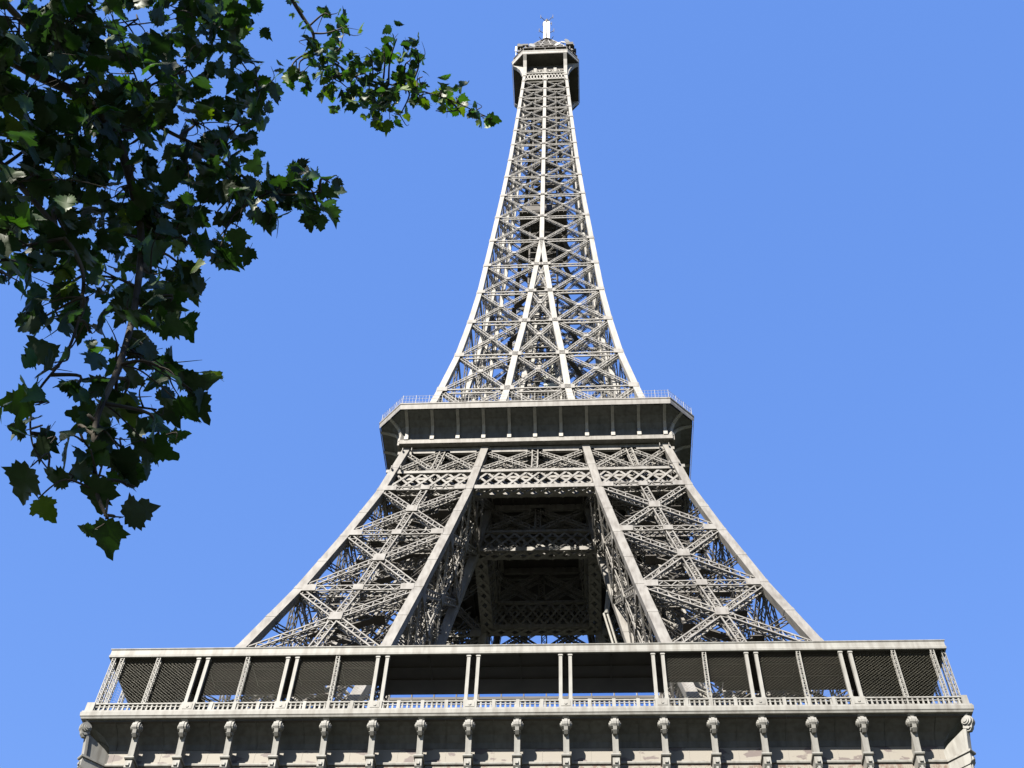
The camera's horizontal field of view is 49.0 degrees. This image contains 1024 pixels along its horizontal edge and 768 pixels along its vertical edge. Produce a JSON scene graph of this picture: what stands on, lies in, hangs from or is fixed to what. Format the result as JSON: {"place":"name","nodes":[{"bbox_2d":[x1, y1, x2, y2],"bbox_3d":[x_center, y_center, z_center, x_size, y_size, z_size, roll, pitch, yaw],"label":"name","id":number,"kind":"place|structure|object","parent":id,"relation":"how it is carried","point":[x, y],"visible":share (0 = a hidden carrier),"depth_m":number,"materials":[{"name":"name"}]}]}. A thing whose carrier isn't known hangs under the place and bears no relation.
{"place":"outdoors","nodes":[
{"label":"outdoors","id":0,"kind":"place"},
{"bbox_2d":[0,0,1023,767],"label":"sky","id":1,"kind":"structure","parent":0,"point":[807,216],"materials":[{"name":"blue"}]},
{"bbox_2d":[77,17,975,767],"bbox_3d":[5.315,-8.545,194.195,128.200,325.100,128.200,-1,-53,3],"label":"lattice tower","id":2,"kind":"structure","parent":0,"point":[525,515],"depth_m":114.64,"materials":[{"name":"metal"}]},
{"label":"ground","id":3,"kind":"structure","parent":0,"visible":0},
{"bbox_2d":[0,0,501,560],"bbox_3d":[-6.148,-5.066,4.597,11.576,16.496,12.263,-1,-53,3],"label":"plane tree","id":4,"kind":"object","parent":3,"relation":"on","point":[60,36],"visible":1,"depth_m":6.38,"materials":[{"name":"green plant"}]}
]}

